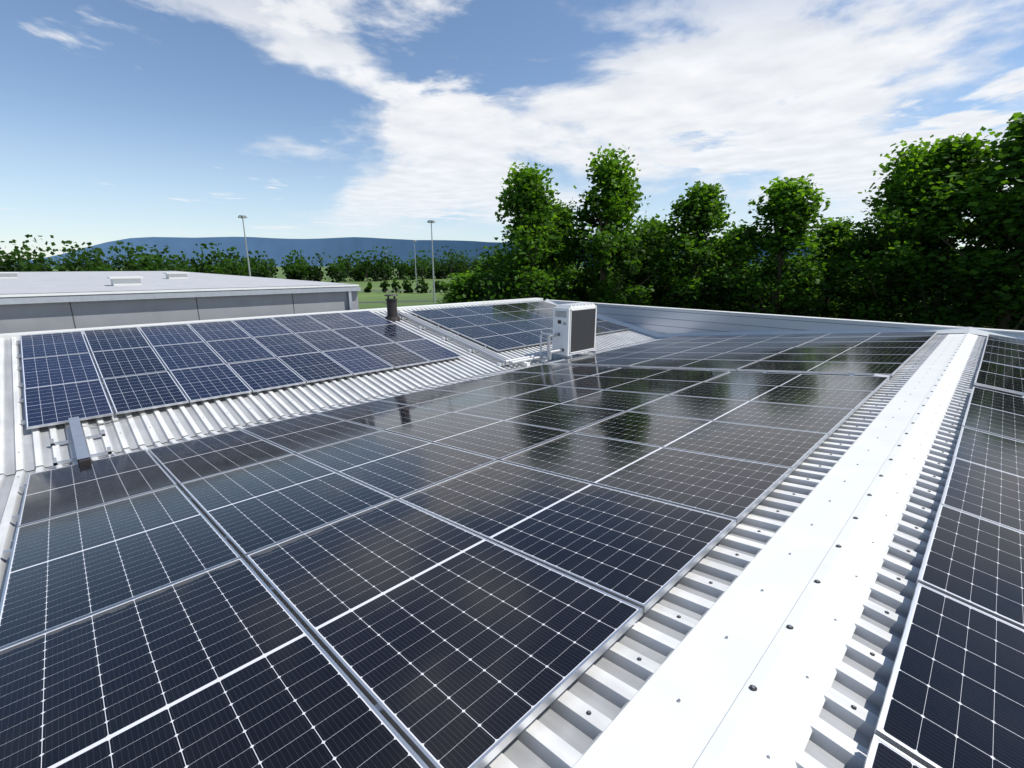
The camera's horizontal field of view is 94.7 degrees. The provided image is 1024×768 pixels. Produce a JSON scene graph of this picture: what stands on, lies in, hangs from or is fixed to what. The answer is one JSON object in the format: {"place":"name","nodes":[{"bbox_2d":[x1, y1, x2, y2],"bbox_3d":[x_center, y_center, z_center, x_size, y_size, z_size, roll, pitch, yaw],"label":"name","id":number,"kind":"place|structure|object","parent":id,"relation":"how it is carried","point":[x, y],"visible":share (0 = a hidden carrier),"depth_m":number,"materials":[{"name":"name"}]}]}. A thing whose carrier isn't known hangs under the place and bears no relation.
{"place":"outdoors","nodes":[
{"label":"outdoors","id":0,"kind":"place"},
{"bbox_2d":[0,284,358,333],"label":"neighbour concrete walls","id":1,"kind":"structure","parent":0,"point":[17,318],"depth_m":12.92,"materials":[{"name":"grey concrete"}]},
{"bbox_2d":[0,271,346,293],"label":"neighbouring roof","id":2,"kind":"structure","parent":1,"relation":"on","point":[56,282],"depth_m":17.65,"materials":[{"name":"white metal"}]},
{"bbox_2d":[0,272,360,309],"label":"neighbour gutter and vents","id":3,"kind":"object","parent":2,"relation":"attached to","point":[127,281],"visible":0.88,"depth_m":13.83,"materials":[{"name":"grey metal"}]},
{"bbox_2d":[0,300,657,475],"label":"corrugated roof","id":4,"kind":"structure","parent":0,"point":[33,448],"depth_m":8.63,"materials":[{"name":"paint"}]},
{"bbox_2d":[16,311,461,429],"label":"solar panels","id":5,"kind":"object","parent":4,"relation":"on","point":[61,383],"visible":1,"depth_m":10.13,"materials":[{"name":"glass"}]},
{"bbox_2d":[0,298,542,339],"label":"slope top flashing","id":6,"kind":"object","parent":4,"relation":"on","point":[7,336],"visible":0.44,"depth_m":13.62,"materials":[{"name":"paint"}]},
{"bbox_2d":[384,294,400,320],"bbox_3d":[-3.891,-2.484,15.280,0.520,0.820,0.507,-13,19,-43],"label":"vent pipe","id":7,"kind":"object","parent":4,"relation":"on","point":[391,310],"visible":0.98,"depth_m":15.16,"materials":[{"name":"metal"}]},
{"bbox_2d":[386,310,561,366],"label":"heat pump pipes","id":8,"kind":"object","parent":4,"relation":"on","point":[540,358],"visible":0.81,"depth_m":12.98,"materials":[{"name":"white paint"}]},
{"bbox_2d":[409,301,630,350],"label":"solar panels","id":9,"kind":"object","parent":4,"relation":"on","point":[500,327],"visible":0.78,"depth_m":16.30,"materials":[{"name":"glass"}]},
{"bbox_2d":[551,302,596,359],"bbox_3d":[1.782,-1.513,13.534,1.340,1.556,0.800,-13,19,-43],"label":"heat pump unit","id":10,"kind":"object","parent":4,"relation":"on","point":[574,326],"visible":0.97,"depth_m":13.19,"materials":[{"name":"white paint"}]},
{"bbox_2d":[361,290,446,292],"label":"road asphalt","id":11,"kind":"structure","parent":0,"point":[399,291],"depth_m":213.62,"materials":[{"name":"grey asphalt"}]},
{"bbox_2d":[0,334,947,767],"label":"roof slope","id":12,"kind":"structure","parent":0,"point":[562,730],"depth_m":2.51,"materials":[{"name":"paint"}]},
{"bbox_2d":[49,416,114,468],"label":"cable tray","id":13,"kind":"structure","parent":12,"relation":"on","point":[82,452],"depth_m":6.64,"materials":[{"name":"metal"}]},
{"bbox_2d":[80,408,165,460],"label":"pv string cables","id":14,"kind":"object","parent":12,"relation":"on","point":[94,423],"visible":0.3,"depth_m":7.50,"materials":[{"name":"black rubber"}]},
{"bbox_2d":[0,338,658,476],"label":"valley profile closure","id":15,"kind":"object","parent":12,"relation":"on","point":[243,426],"visible":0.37,"depth_m":7.73,"materials":[{"name":"grey"}]},
{"bbox_2d":[0,331,937,767],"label":"solar panels","id":16,"kind":"object","parent":12,"relation":"on","point":[478,573],"visible":1,"depth_m":3.04,"materials":[{"name":"glass"},{"name":"silicon solar cells"},{"name":"aluminium"}]},
{"bbox_2d":[13,305,982,714],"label":"screws","id":17,"kind":"object","parent":12,"relation":"on","point":[737,553],"visible":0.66,"depth_m":2.80,"materials":[{"name":"silver metal"}]},
{"bbox_2d":[546,359,889,382],"bbox_3d":[3.144,-0.312,9.776,1.113,0.922,7.298,-10,17,-35],"label":"conduit service gap","id":18,"kind":"object","parent":12,"relation":"on","point":[878,375],"visible":0.16,"depth_m":7.15,"materials":[{"name":"metal"}]},
{"bbox_2d":[572,333,977,767],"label":"ridge cap","id":19,"kind":"object","parent":12,"relation":"on","point":[721,714],"visible":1,"depth_m":2.21,"materials":[{"name":"paint"}]},
{"bbox_2d":[677,333,965,758],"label":"screws","id":20,"kind":"object","parent":19,"relation":"attached to","point":[753,687],"visible":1,"depth_m":2.76,"materials":[{"name":"silver metal"}]},
{"bbox_2d":[11,237,939,266],"bbox_3d":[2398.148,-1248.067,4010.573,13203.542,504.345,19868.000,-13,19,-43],"label":"distant hills","id":21,"kind":"structure","parent":0,"point":[277,249],"depth_m":7940.49,"materials":[{"name":"blue"}]},
{"bbox_2d":[0,0,1023,261],"label":"sky","id":22,"kind":"structure","parent":0,"point":[120,119],"materials":[{"name":"blue"}]},
{"bbox_2d":[51,267,993,325],"bbox_3d":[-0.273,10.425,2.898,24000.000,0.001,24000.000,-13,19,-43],"label":"ground","id":23,"kind":"structure","parent":0,"point":[374,296],"depth_m":190.72,"materials":[{"name":"green plant"}]},
{"bbox_2d":[19,255,273,277],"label":"treeline","id":24,"kind":"object","parent":23,"relation":"on","point":[232,269],"visible":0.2,"depth_m":208.90,"materials":[{"name":"green plant"}]},
{"bbox_2d":[0,246,484,277],"bbox_3d":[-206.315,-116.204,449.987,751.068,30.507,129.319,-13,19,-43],"label":"treeline","id":25,"kind":"object","parent":23,"relation":"on","point":[347,263],"visible":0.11,"depth_m":377.56,"materials":[{"name":"green plant"}]},
{"bbox_2d":[238,215,250,275],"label":"floodlight mast","id":26,"kind":"object","parent":23,"relation":"on","point":[242,216],"visible":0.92,"depth_m":126.38,"materials":[{"name":"silver metal"}]},
{"bbox_2d":[0,234,514,281],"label":"treeline","id":27,"kind":"object","parent":23,"relation":"on","point":[302,271],"visible":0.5,"depth_m":302.24,"materials":[{"name":"green plant"}]},
{"bbox_2d":[358,300,445,302],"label":"access road","id":28,"kind":"structure","parent":23,"relation":"on","point":[400,301],"depth_m":147.60,"materials":[{"name":"grey asphalt"}]},
{"bbox_2d":[364,275,454,292],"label":"road hedge","id":29,"kind":"object","parent":23,"relation":"on","point":[384,284],"depth_m":193.73,"materials":[{"name":"green plant"}]},
{"bbox_2d":[412,240,416,286],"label":"floodlight mast","id":30,"kind":"object","parent":23,"relation":"on","point":[414,241],"visible":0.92,"depth_m":237.31,"materials":[{"name":"silver metal"}]},
{"bbox_2d":[427,220,434,303],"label":"floodlight mast","id":31,"kind":"object","parent":23,"relation":"on","point":[431,221],"visible":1,"depth_m":135.71,"materials":[{"name":"silver metal"}]},
{"bbox_2d":[429,272,481,304],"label":"bush","id":32,"kind":"object","parent":23,"relation":"on","point":[453,294],"visible":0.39,"depth_m":51.58,"materials":[{"name":"green plant"}]},
{"bbox_2d":[426,281,519,301],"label":"bushes","id":33,"kind":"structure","parent":23,"relation":"on","point":[488,283],"depth_m":36.59,"materials":[{"name":"green plant"}]},
{"bbox_2d":[446,256,521,302],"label":"tree","id":34,"kind":"object","parent":23,"relation":"on","point":[481,276],"visible":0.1,"depth_m":50.41,"materials":[{"name":"green plant"}]},
{"bbox_2d":[473,162,570,300],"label":"tree","id":35,"kind":"object","parent":23,"relation":"on","point":[526,202],"visible":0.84,"depth_m":42.72,"materials":[{"name":"green plant"}]},
{"bbox_2d":[507,198,614,301],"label":"tree","id":36,"kind":"object","parent":23,"relation":"on","point":[562,218],"visible":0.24,"depth_m":48.91,"materials":[{"name":"green plant"}]},
{"bbox_2d":[550,261,588,286],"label":"tree","id":37,"kind":"object","parent":23,"relation":"on","point":[571,267],"visible":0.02,"depth_m":73.17,"materials":[{"name":"green plant"}]},
{"bbox_2d":[566,267,653,286],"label":"tree","id":38,"kind":"object","parent":23,"relation":"on","point":[615,276],"visible":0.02,"depth_m":67.34,"materials":[{"name":"green plant"}]},
{"bbox_2d":[544,143,684,306],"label":"tree","id":39,"kind":"object","parent":23,"relation":"on","point":[611,243],"visible":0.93,"depth_m":43.33,"materials":[{"name":"green plant"}]},
{"bbox_2d":[606,217,685,306],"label":"tree","id":40,"kind":"object","parent":23,"relation":"on","point":[635,278],"visible":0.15,"depth_m":50.08,"materials":[{"name":"green plant"}]},
{"bbox_2d":[621,181,772,310],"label":"tree","id":41,"kind":"object","parent":23,"relation":"on","point":[699,213],"visible":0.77,"depth_m":44.91,"materials":[{"name":"green plant"}]},
{"bbox_2d":[689,225,771,310],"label":"tree","id":42,"kind":"object","parent":23,"relation":"on","point":[723,260],"visible":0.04,"depth_m":50.22,"materials":[{"name":"green plant"}]},
{"bbox_2d":[682,173,859,316],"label":"tree","id":43,"kind":"object","parent":23,"relation":"on","point":[789,209],"visible":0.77,"depth_m":42.60,"materials":[{"name":"green plant"}]},
{"bbox_2d":[714,283,837,317],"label":"bushes","id":44,"kind":"object","parent":23,"relation":"on","point":[781,297],"visible":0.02,"depth_m":52.43,"materials":[{"name":"green plant"}]},
{"bbox_2d":[750,255,852,316],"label":"tree","id":45,"kind":"object","parent":23,"relation":"on","point":[790,259],"depth_m":64.42,"materials":[{"name":"green plant"}]},
{"bbox_2d":[788,216,864,319],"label":"tree","id":46,"kind":"object","parent":23,"relation":"on","point":[832,229],"visible":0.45,"depth_m":46.96,"materials":[{"name":"green plant"}]},
{"bbox_2d":[808,259,944,322],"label":"tree","id":47,"kind":"object","parent":23,"relation":"on","point":[882,276],"visible":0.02,"depth_m":55.59,"materials":[{"name":"green plant"}]},
{"bbox_2d":[821,138,973,323],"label":"tree","id":48,"kind":"object","parent":23,"relation":"on","point":[869,250],"visible":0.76,"depth_m":40.44,"materials":[{"name":"green plant"}]},
{"bbox_2d":[842,126,1023,328],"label":"tree","id":49,"kind":"object","parent":23,"relation":"on","point":[957,149],"visible":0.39,"depth_m":38.24,"materials":[{"name":"green plant"}]},
{"bbox_2d":[893,246,995,327],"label":"tree","id":50,"kind":"object","parent":23,"relation":"on","point":[946,299],"depth_m":53.70,"materials":[{"name":"green plant"}]},
{"bbox_2d":[869,112,1023,330],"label":"tree","id":51,"kind":"object","parent":23,"relation":"on","point":[1011,154],"visible":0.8,"depth_m":35.84,"materials":[{"name":"green plant"}]},
{"bbox_2d":[1001,247,1023,319],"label":"tree","id":52,"kind":"object","parent":23,"relation":"on","point":[1015,253],"visible":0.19,"depth_m":36.01,"materials":[{"name":"green plant"}]},
{"bbox_2d":[795,335,1019,767],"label":"roof slope","id":53,"kind":"structure","parent":0,"point":[842,734],"depth_m":2.26,"materials":[{"name":"paint"}]},
{"bbox_2d":[863,334,1023,767],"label":"solar panels","id":54,"kind":"object","parent":53,"relation":"on","point":[954,696],"visible":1,"depth_m":2.23,"materials":[{"name":"photovoltaic silicon cells"},{"name":"glass"},{"name":"aluminium"}]},
{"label":"building walls","id":55,"kind":"object","parent":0,"visible":0},
{"bbox_2d":[545,299,1023,338],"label":"parapet","id":56,"kind":"structure","parent":55,"relation":"on","point":[661,320],"depth_m":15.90,"materials":[{"name":"grey metal"}]}
]}

